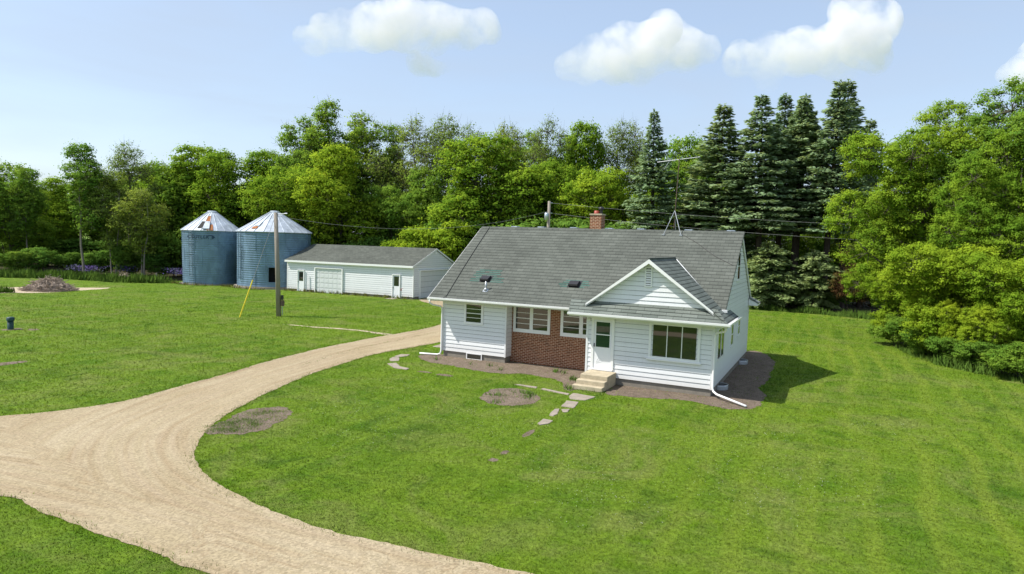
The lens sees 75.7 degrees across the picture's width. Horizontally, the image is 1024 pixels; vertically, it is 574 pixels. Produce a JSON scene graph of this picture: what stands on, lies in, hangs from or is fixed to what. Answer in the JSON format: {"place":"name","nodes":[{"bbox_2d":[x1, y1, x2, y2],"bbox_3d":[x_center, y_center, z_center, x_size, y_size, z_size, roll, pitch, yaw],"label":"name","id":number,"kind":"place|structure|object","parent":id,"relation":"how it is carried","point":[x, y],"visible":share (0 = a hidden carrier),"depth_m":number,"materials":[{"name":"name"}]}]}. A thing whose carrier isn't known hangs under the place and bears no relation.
{"place":"outdoors","nodes":[
{"label":"outdoors","id":0,"kind":"place"},
{"bbox_2d":[0,298,532,573],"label":"driveway","id":1,"kind":"structure","parent":0,"point":[115,470],"depth_m":14.75,"materials":[{"name":"beige gravel"}]},
{"bbox_2d":[0,322,546,573],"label":"grass fringe","id":2,"kind":"object","parent":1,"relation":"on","point":[15,496],"depth_m":13.81,"materials":[{"name":"green plant"}]},
{"bbox_2d":[0,231,1023,573],"bbox_3d":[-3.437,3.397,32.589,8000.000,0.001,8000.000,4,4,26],"label":"ground","id":3,"kind":"structure","parent":0,"point":[548,559],"depth_m":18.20,"materials":[{"name":"green plant"}]},
{"bbox_2d":[3,287,106,292],"bbox_3d":[-45.819,0.260,59.298,15.806,0.001,7.791,0,4,-22],"label":"sandy patch","id":4,"kind":"object","parent":3,"relation":"on","point":[17,290],"visible":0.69,"depth_m":60.10,"materials":[{"name":"beige sand"}]},
{"bbox_2d":[18,274,79,291],"bbox_3d":[-42.364,-0.356,60.327,4.975,1.601,4.397,2,4,3],"label":"brush pile","id":5,"kind":"object","parent":4,"relation":"on","point":[52,284],"visible":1,"depth_m":59.51,"materials":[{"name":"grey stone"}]},
{"bbox_2d":[0,268,179,282],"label":"tall grass","id":6,"kind":"structure","parent":3,"relation":"on","point":[92,276],"depth_m":73.88,"materials":[{"name":"green plant"}]},
{"bbox_2d":[180,211,238,285],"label":"grain bin","id":7,"kind":"object","parent":3,"relation":"on","point":[209,248],"visible":0.84,"depth_m":71.89,"materials":[{"name":"blue metal"}]},
{"bbox_2d":[206,406,292,434],"bbox_3d":[-7.925,4.085,20.279,1.799,0.001,3.401,2,4,7],"label":"bare patch","id":8,"kind":"object","parent":3,"relation":"on","point":[267,416],"visible":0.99,"depth_m":20.30,"materials":[{"name":"soil"}]},
{"bbox_2d":[205,406,284,433],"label":"weeds","id":9,"kind":"object","parent":8,"relation":"on","point":[234,426],"visible":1,"depth_m":19.64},
{"bbox_2d":[234,211,311,289],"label":"grain bin","id":10,"kind":"object","parent":3,"relation":"on","point":[294,237],"visible":0.62,"depth_m":69.19,"materials":[{"name":"metal"}]},
{"bbox_2d":[274,213,286,316],"bbox_3d":[-16.213,-1.399,46.058,0.923,7.560,0.346,2,4,8],"label":"utility pole","id":11,"kind":"object","parent":3,"relation":"on","point":[279,300],"visible":0.9,"depth_m":45.97,"materials":[{"name":"wood"}]},
{"bbox_2d":[170,280,408,298],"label":"weeds","id":12,"kind":"object","parent":3,"relation":"on","point":[355,294],"visible":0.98,"depth_m":67.35,"materials":[{"name":"green plant"}]},
{"bbox_2d":[284,244,454,298],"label":"garage","id":13,"kind":"structure","parent":3,"relation":"on","point":[416,273],"depth_m":65.60,"materials":[{"name":"white"}]},
{"bbox_2d":[314,267,342,293],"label":"overhead door","id":14,"kind":"structure","parent":13,"relation":"in","point":[327,279],"depth_m":66.29,"materials":[{"name":"paint"}]},
{"bbox_2d":[419,269,448,298],"bbox_3d":[-7.669,-0.411,66.201,0.211,2.750,6.280,3,4,23],"label":"overhead door","id":15,"kind":"structure","parent":13,"relation":"in","point":[428,279],"depth_m":64.98,"materials":[{"name":"paint"}]},
{"bbox_2d":[395,222,454,257],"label":"shrub","id":16,"kind":"object","parent":3,"relation":"on","point":[409,232],"visible":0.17,"depth_m":71.39,"materials":[{"name":"green plant"}]},
{"bbox_2d":[414,218,475,261],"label":"shrub","id":17,"kind":"object","parent":3,"relation":"on","point":[453,240],"visible":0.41,"depth_m":70.43,"materials":[{"name":"green plant"}]},
{"bbox_2d":[419,354,584,390],"bbox_3d":[-0.762,3.673,29.671,9.345,0.001,4.629,4,4,26],"label":"soil bed front","id":18,"kind":"object","parent":3,"relation":"on","point":[543,371],"visible":0.68,"depth_m":29.98,"materials":[{"name":"brown soil"}]},
{"bbox_2d":[479,388,540,405],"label":"flower bed soil","id":19,"kind":"structure","parent":3,"relation":"on","point":[512,400],"depth_m":24.19,"materials":[{"name":"brown soil"}]},
{"bbox_2d":[420,207,759,406],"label":"house","id":20,"kind":"structure","parent":3,"relation":"on","point":[652,309],"depth_m":30.27,"materials":[{"name":"white"}]},
{"bbox_2d":[464,303,483,324],"bbox_3d":[-1.838,1.273,31.658,1.040,1.060,0.063,4,4,26],"label":"window","id":21,"kind":"structure","parent":20,"relation":"in","point":[473,313],"depth_m":31.66,"materials":[{"name":"white glass"}]},
{"bbox_2d":[513,307,550,334],"bbox_3d":[0.926,1.516,30.981,1.900,1.320,0.053,4,4,26],"label":"window","id":22,"kind":"structure","parent":20,"relation":"in","point":[526,320],"depth_m":30.96,"materials":[{"name":"white glass"}]},
{"bbox_2d":[560,311,586,337],"bbox_3d":[3.151,1.659,29.896,2.020,1.320,0.053,4,4,26],"label":"window","id":23,"kind":"structure","parent":20,"relation":"in","point":[570,326],"depth_m":30.08,"materials":[{"name":"white glass"}]},
{"bbox_2d":[590,317,614,371],"bbox_3d":[3.730,2.354,27.151,0.980,2.180,0.080,4,4,26],"label":"front door","id":24,"kind":"structure","parent":20,"relation":"in","point":[603,329],"depth_m":27.15,"materials":[{"name":"white wood"}]},
{"bbox_2d":[646,322,700,364],"bbox_3d":[6.354,2.190,25.827,2.130,1.510,0.130,4,4,26],"label":"window","id":25,"kind":"structure","parent":20,"relation":"in","point":[680,346],"depth_m":25.85,"materials":[{"name":"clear glass"}]},
{"bbox_2d":[572,369,615,392],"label":"concrete steps","id":26,"kind":"structure","parent":3,"relation":"on","point":[596,380],"depth_m":26.10,"materials":[{"name":"beige concrete"}]},
{"bbox_2d":[614,118,667,196],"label":"deciduous tree","id":27,"kind":"object","parent":3,"relation":"on","point":[628,165],"visible":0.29,"depth_m":97.25,"materials":[{"name":"green plant"}]},
{"bbox_2d":[606,351,775,408],"bbox_3d":[9.275,3.901,30.928,5.797,0.001,15.340,4,4,26],"label":"soil bed side","id":28,"kind":"object","parent":3,"relation":"on","point":[760,370],"visible":0.74,"depth_m":26.24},
{"bbox_2d":[865,314,920,346],"bbox_3d":[23.815,2.730,40.601,3.252,2.137,3.815,3,4,16],"label":"shrub","id":29,"kind":"object","parent":3,"relation":"on","point":[892,325],"visible":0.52,"depth_m":40.77,"materials":[{"name":"green plant"}]},
{"bbox_2d":[0,261,1023,378],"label":"woodland floor","id":30,"kind":"structure","parent":0,"point":[178,277],"depth_m":75.49,"materials":[{"name":"green plant"}]},
{"bbox_2d":[0,251,34,270],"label":"shrub","id":31,"kind":"object","parent":30,"relation":"on","point":[9,261],"visible":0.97,"depth_m":80.17,"materials":[{"name":"green plant"}]},
{"bbox_2d":[0,166,45,270],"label":"deciduous tree","id":32,"kind":"object","parent":30,"relation":"on","point":[25,188],"visible":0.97,"depth_m":85.67,"materials":[{"name":"green plant"}]},
{"bbox_2d":[0,158,61,267],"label":"deciduous tree","id":33,"kind":"object","parent":30,"relation":"on","point":[6,214],"visible":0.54,"depth_m":87.88,"materials":[{"name":"green plant"}]},
{"bbox_2d":[21,246,60,271],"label":"shrub","id":34,"kind":"object","parent":30,"relation":"on","point":[44,256],"visible":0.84,"depth_m":81.59,"materials":[{"name":"green plant"}]},
{"bbox_2d":[11,173,91,264],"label":"deciduous tree","id":35,"kind":"object","parent":30,"relation":"on","point":[58,212],"visible":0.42,"depth_m":97.33,"materials":[{"name":"green plant"}]},
{"bbox_2d":[51,252,87,271],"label":"shrub","id":36,"kind":"object","parent":30,"relation":"on","point":[74,258],"visible":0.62,"depth_m":83.75,"materials":[{"name":"green plant"}]},
{"bbox_2d":[44,236,111,267],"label":"shrub","id":37,"kind":"object","parent":30,"relation":"on","point":[67,244],"visible":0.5,"depth_m":95.31,"materials":[{"name":"green plant"}]},
{"bbox_2d":[53,141,109,271],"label":"deciduous tree","id":38,"kind":"object","parent":30,"relation":"on","point":[84,175],"visible":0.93,"depth_m":78.96,"materials":[{"name":"green plant"}]},
{"bbox_2d":[54,179,138,240],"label":"deciduous tree","id":39,"kind":"object","parent":30,"relation":"on","point":[95,236],"visible":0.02,"depth_m":104.09,"materials":[{"name":"green plant"}]},
{"bbox_2d":[78,250,117,272],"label":"shrub","id":40,"kind":"object","parent":30,"relation":"on","point":[99,261],"visible":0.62,"depth_m":83.57,"materials":[{"name":"green plant"}]},
{"bbox_2d":[86,169,145,273],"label":"deciduous tree","id":41,"kind":"object","parent":30,"relation":"on","point":[118,194],"visible":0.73,"depth_m":80.33,"materials":[{"name":"green plant"}]},
{"bbox_2d":[64,264,182,274],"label":"wildflowers","id":42,"kind":"object","parent":30,"relation":"on","point":[73,267],"visible":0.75,"depth_m":80.52,"materials":[{"name":"purple plant"}]},
{"bbox_2d":[108,243,143,273],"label":"shrub","id":43,"kind":"object","parent":30,"relation":"on","point":[121,255],"visible":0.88,"depth_m":81.08,"materials":[{"name":"green plant"}]},
{"bbox_2d":[91,139,168,274],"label":"deciduous tree","id":44,"kind":"object","parent":30,"relation":"on","point":[123,164],"visible":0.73,"depth_m":84.36,"materials":[{"name":"green plant"}]},
{"bbox_2d":[105,186,174,274],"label":"deciduous tree","id":45,"kind":"object","parent":30,"relation":"on","point":[150,225],"visible":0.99,"depth_m":78.55,"materials":[{"name":"green plant"}]},
{"bbox_2d":[139,251,177,277],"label":"shrub","id":46,"kind":"object","parent":30,"relation":"on","point":[152,261],"visible":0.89,"depth_m":80.53,"materials":[{"name":"green plant"}]},
{"bbox_2d":[141,227,181,275],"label":"shrub","id":47,"kind":"object","parent":30,"relation":"on","point":[169,249],"visible":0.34,"depth_m":82.16,"materials":[{"name":"green plant"}]},
{"bbox_2d":[112,153,217,247],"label":"deciduous tree","id":48,"kind":"object","parent":30,"relation":"on","point":[177,209],"visible":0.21,"depth_m":92.86,"materials":[{"name":"green plant"}]},
{"bbox_2d":[132,141,229,232],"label":"deciduous tree","id":49,"kind":"object","parent":30,"relation":"on","point":[191,164],"visible":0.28,"depth_m":93.87,"materials":[{"name":"green plant"}]},
{"bbox_2d":[182,145,275,227],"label":"deciduous tree","id":50,"kind":"object","parent":30,"relation":"on","point":[217,184],"visible":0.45,"depth_m":91.24,"materials":[{"name":"green plant"}]},
{"bbox_2d":[213,147,290,223],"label":"deciduous tree","id":51,"kind":"object","parent":30,"relation":"on","point":[263,154],"visible":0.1,"depth_m":94.11,"materials":[{"name":"green plant"}]},
{"bbox_2d":[228,162,343,243],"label":"deciduous tree","id":52,"kind":"object","parent":30,"relation":"on","point":[267,203],"visible":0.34,"depth_m":78.25,"materials":[{"name":"green plant"}]},
{"bbox_2d":[268,113,332,209],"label":"deciduous tree","id":53,"kind":"object","parent":30,"relation":"on","point":[289,137],"visible":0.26,"depth_m":91.26,"materials":[{"name":"green plant"}]},
{"bbox_2d":[297,95,360,231],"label":"deciduous tree","id":54,"kind":"object","parent":30,"relation":"on","point":[322,115],"visible":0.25,"depth_m":89.36,"materials":[{"name":"green plant"}]},
{"bbox_2d":[289,142,394,244],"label":"deciduous tree","id":55,"kind":"object","parent":30,"relation":"on","point":[338,185],"visible":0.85,"depth_m":78.07,"materials":[{"name":"green plant"}]},
{"bbox_2d":[341,234,391,245],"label":"shrub","id":56,"kind":"object","parent":30,"relation":"on","point":[375,241],"visible":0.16,"depth_m":77.34,"materials":[{"name":"green plant"}]},
{"bbox_2d":[341,110,409,220],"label":"deciduous tree","id":57,"kind":"object","parent":30,"relation":"on","point":[360,135],"visible":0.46,"depth_m":93.00,"materials":[{"name":"green plant"}]},
{"bbox_2d":[339,181,423,245],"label":"deciduous tree","id":58,"kind":"object","parent":30,"relation":"on","point":[392,225],"visible":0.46,"depth_m":80.57,"materials":[{"name":"green plant"}]},
{"bbox_2d":[374,122,417,193],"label":"deciduous tree","id":59,"kind":"object","parent":30,"relation":"on","point":[392,135],"visible":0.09,"depth_m":95.94,"materials":[{"name":"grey plant"}]},
{"bbox_2d":[362,113,448,207],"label":"deciduous tree","id":60,"kind":"object","parent":30,"relation":"on","point":[417,151],"visible":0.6,"depth_m":89.82,"materials":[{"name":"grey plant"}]},
{"bbox_2d":[373,161,448,239],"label":"deciduous tree","id":61,"kind":"object","parent":30,"relation":"on","point":[418,196],"visible":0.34,"depth_m":84.58,"materials":[{"name":"green plant"}]},
{"bbox_2d":[418,106,469,220],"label":"deciduous tree","id":62,"kind":"object","parent":30,"relation":"on","point":[442,136],"visible":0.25,"depth_m":92.90,"materials":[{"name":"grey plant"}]},
{"bbox_2d":[428,183,477,242],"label":"deciduous tree","id":63,"kind":"object","parent":30,"relation":"on","point":[449,191],"visible":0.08,"depth_m":76.79,"materials":[{"name":"green plant"}]},
{"bbox_2d":[417,217,518,257],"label":"shrub","id":64,"kind":"object","parent":30,"relation":"on","point":[470,223],"visible":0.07,"depth_m":73.37,"materials":[{"name":"green plant"}]},
{"bbox_2d":[444,118,492,199],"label":"deciduous tree","id":65,"kind":"object","parent":30,"relation":"on","point":[468,131],"visible":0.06,"depth_m":98.03,"materials":[{"name":"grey plant"}]},
{"bbox_2d":[418,131,557,238],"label":"deciduous tree","id":66,"kind":"object","parent":30,"relation":"on","point":[472,173],"visible":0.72,"depth_m":75.92,"materials":[{"name":"green plant"}]},
{"bbox_2d":[481,119,527,212],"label":"deciduous tree","id":67,"kind":"object","parent":30,"relation":"on","point":[514,135],"visible":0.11,"depth_m":94.37,"materials":[{"name":"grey plant"}]},
{"bbox_2d":[496,198,543,226],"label":"deciduous tree","id":68,"kind":"object","parent":30,"relation":"on","point":[516,221],"visible":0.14,"depth_m":75.31,"materials":[{"name":"green plant"}]},
{"bbox_2d":[491,128,549,205],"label":"deciduous tree","id":69,"kind":"object","parent":30,"relation":"on","point":[528,133],"visible":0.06,"depth_m":98.54,"materials":[{"name":"green plant"}]},
{"bbox_2d":[495,216,566,227],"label":"shrub","id":70,"kind":"object","parent":30,"relation":"on","point":[538,223],"visible":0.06,"depth_m":72.06,"materials":[{"name":"green plant"}]},
{"bbox_2d":[502,109,572,194],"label":"deciduous tree","id":71,"kind":"object","parent":30,"relation":"on","point":[541,152],"visible":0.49,"depth_m":89.95,"materials":[{"name":"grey plant"}]},
{"bbox_2d":[522,156,611,222],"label":"deciduous tree","id":72,"kind":"object","parent":30,"relation":"on","point":[554,172],"visible":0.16,"depth_m":78.59,"materials":[{"name":"green plant"}]},
{"bbox_2d":[544,117,620,202],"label":"deciduous tree","id":73,"kind":"object","parent":30,"relation":"on","point":[584,157],"visible":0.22,"depth_m":92.26,"materials":[{"name":"green plant"}]},
{"bbox_2d":[556,214,621,228],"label":"shrub","id":74,"kind":"object","parent":30,"relation":"on","point":[579,223],"visible":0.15,"depth_m":69.47,"materials":[{"name":"green plant"}]},
{"bbox_2d":[545,162,660,229],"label":"deciduous tree","id":75,"kind":"object","parent":30,"relation":"on","point":[609,178],"visible":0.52,"depth_m":75.18,"materials":[{"name":"green plant"}]},
{"bbox_2d":[594,115,644,195],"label":"deciduous tree","id":76,"kind":"object","parent":30,"relation":"on","point":[616,133],"visible":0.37,"depth_m":95.48,"materials":[{"name":"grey plant"}]},
{"bbox_2d":[614,109,687,229],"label":"spruce tree","id":77,"kind":"object","parent":30,"relation":"on","point":[656,175],"visible":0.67,"depth_m":69.37,"materials":[{"name":"green plant"}]},
{"bbox_2d":[644,125,724,227],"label":"deciduous tree","id":78,"kind":"object","parent":30,"relation":"on","point":[687,142],"visible":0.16,"depth_m":80.81,"materials":[{"name":"green plant"}]},
{"bbox_2d":[670,139,728,227],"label":"deciduous tree","id":79,"kind":"object","parent":30,"relation":"on","point":[691,155],"visible":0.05,"depth_m":81.17,"materials":[{"name":"green plant"}]},
{"bbox_2d":[665,103,769,240],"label":"spruce tree","id":80,"kind":"object","parent":30,"relation":"on","point":[707,168],"visible":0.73,"depth_m":68.45,"materials":[{"name":"green plant"}]},
{"bbox_2d":[702,94,817,302],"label":"spruce tree","id":81,"kind":"object","parent":30,"relation":"on","point":[765,131],"visible":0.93,"depth_m":65.84,"materials":[{"name":"green plant"}]},
{"bbox_2d":[747,241,810,307],"bbox_3d":[25.245,-1.115,64.355,7.444,6.799,6.898,4,4,24],"label":"spruce tree","id":82,"kind":"object","parent":30,"relation":"on","point":[759,261],"visible":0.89,"depth_m":63.36,"materials":[{"name":"green plant"}]},
{"bbox_2d":[742,93,819,299],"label":"spruce tree","id":83,"kind":"object","parent":30,"relation":"on","point":[786,101],"visible":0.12,"depth_m":69.14,"materials":[{"name":"green plant"}]},
{"bbox_2d":[756,94,841,305],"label":"spruce tree","id":84,"kind":"object","parent":30,"relation":"on","point":[801,132],"visible":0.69,"depth_m":66.62,"materials":[{"name":"green plant"}]},
{"bbox_2d":[787,227,820,264],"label":"deciduous tree","id":85,"kind":"object","parent":30,"relation":"on","point":[807,244],"visible":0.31,"depth_m":74.47,"materials":[{"name":"green plant"}]},
{"bbox_2d":[777,249,846,308],"bbox_3d":[29.039,-0.616,63.515,6.084,6.119,5.557,2,4,2],"label":"spruce tree","id":86,"kind":"object","parent":30,"relation":"on","point":[819,272],"visible":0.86,"depth_m":62.60,"materials":[{"name":"green plant"}]},
{"bbox_2d":[749,303,876,319],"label":"tall grass","id":87,"kind":"structure","parent":30,"relation":"on","point":[848,314],"depth_m":60.58,"materials":[{"name":"green plant"}]},
{"bbox_2d":[782,79,873,308],"bbox_3d":[31.250,-8.920,65.043,8.511,22.712,8.990,3,6,8],"label":"spruce tree","id":88,"kind":"object","parent":30,"relation":"on","point":[827,133],"visible":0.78,"depth_m":63.88,"materials":[{"name":"green plant"}]},
{"bbox_2d":[798,233,865,264],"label":"deciduous tree","id":89,"kind":"object","parent":30,"relation":"on","point":[821,241],"visible":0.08,"depth_m":76.43,"materials":[{"name":"green plant"}]},
{"bbox_2d":[805,79,882,308],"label":"spruce tree","id":90,"kind":"object","parent":30,"relation":"on","point":[857,113],"visible":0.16,"depth_m":65.50,"materials":[{"name":"green plant"}]},
{"bbox_2d":[827,251,869,309],"bbox_3d":[31.349,-0.395,60.293,4.641,6.406,4.684,1,4,-18],"label":"shrub","id":91,"kind":"object","parent":30,"relation":"on","point":[838,288],"visible":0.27,"depth_m":60.01,"materials":[{"name":"green plant"}]},
{"bbox_2d":[831,118,885,307],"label":"spruce tree","id":92,"kind":"object","parent":30,"relation":"on","point":[871,125],"visible":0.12,"depth_m":68.54,"materials":[{"name":"green plant"}]},
{"bbox_2d":[838,187,943,309],"bbox_3d":[28.793,-2.178,49.399,6.693,11.096,7.836,-1,5,-37],"label":"deciduous tree","id":93,"kind":"object","parent":30,"relation":"on","point":[847,275],"visible":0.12,"depth_m":49.88,"materials":[{"name":"green plant"}]},
{"bbox_2d":[862,269,928,341],"bbox_3d":[25.142,1.312,41.608,5.000,4.940,4.882,2,4,-1],"label":"deciduous tree","id":94,"kind":"object","parent":30,"relation":"on","point":[896,305],"visible":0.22,"depth_m":41.79,"materials":[{"name":"green plant"}]},
{"bbox_2d":[816,97,996,289],"bbox_3d":[28.417,-4.725,45.550,13.990,16.796,11.252,-2,5,-45],"label":"deciduous tree","id":95,"kind":"object","parent":30,"relation":"on","point":[906,161],"visible":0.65,"depth_m":43.60,"materials":[{"name":"green plant"}]},
{"bbox_2d":[899,327,944,353],"bbox_3d":[23.353,3.092,37.287,3.038,1.803,2.838,3,4,14],"label":"shrub","id":96,"kind":"object","parent":30,"relation":"on","point":[915,345],"visible":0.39,"depth_m":36.77,"materials":[{"name":"green plant"}]},
{"bbox_2d":[916,298,967,354],"bbox_3d":[23.712,2.345,36.003,2.869,3.484,3.039,0,4,-20],"label":"shrub","id":97,"kind":"object","parent":30,"relation":"on","point":[945,330],"visible":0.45,"depth_m":35.30,"materials":[{"name":"green plant"}]},
{"bbox_2d":[876,240,1023,353],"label":"deciduous tree","id":98,"kind":"object","parent":30,"relation":"on","point":[930,272],"visible":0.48,"depth_m":36.46,"materials":[{"name":"green plant"}]},
{"bbox_2d":[924,335,984,362],"bbox_3d":[23.417,3.383,34.436,2.901,1.593,3.086,1,4,-11],"label":"shrub","id":99,"kind":"object","parent":30,"relation":"on","point":[933,343],"visible":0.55,"depth_m":34.60,"materials":[{"name":"green plant"}]},
{"bbox_2d":[891,342,1023,383],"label":"tall grass","id":100,"kind":"structure","parent":30,"relation":"on","point":[936,359],"depth_m":33.39,"materials":[{"name":"green plant"}]},
{"bbox_2d":[916,73,1023,270],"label":"deciduous tree","id":101,"kind":"object","parent":30,"relation":"on","point":[1014,118],"visible":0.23,"depth_m":41.23,"materials":[{"name":"green plant"}]},
{"bbox_2d":[925,126,1023,274],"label":"deciduous tree","id":102,"kind":"object","parent":30,"relation":"on","point":[962,225],"visible":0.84,"depth_m":37.69,"materials":[{"name":"green plant"}]},
{"bbox_2d":[946,250,1023,345],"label":"deciduous tree","id":103,"kind":"object","parent":30,"relation":"on","point":[1011,273],"visible":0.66,"depth_m":33.50,"materials":[{"name":"green plant"}]},
{"bbox_2d":[952,340,1022,370],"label":"shrub","id":104,"kind":"object","parent":30,"relation":"on","point":[980,347],"visible":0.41,"depth_m":32.81,"materials":[{"name":"green plant"}]},
{"bbox_2d":[954,302,1023,367],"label":"shrub","id":105,"kind":"object","parent":30,"relation":"on","point":[985,313],"visible":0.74,"depth_m":33.13,"materials":[{"name":"green plant"}]},
{"bbox_2d":[979,340,1023,375],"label":"shrub","id":106,"kind":"object","parent":30,"relation":"on","point":[1017,360],"visible":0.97,"depth_m":30.90,"materials":[{"name":"green plant"}]},
{"bbox_2d":[0,0,1023,245],"label":"sky","id":107,"kind":"structure","parent":0,"point":[161,75],"materials":[{"name":"blue"}]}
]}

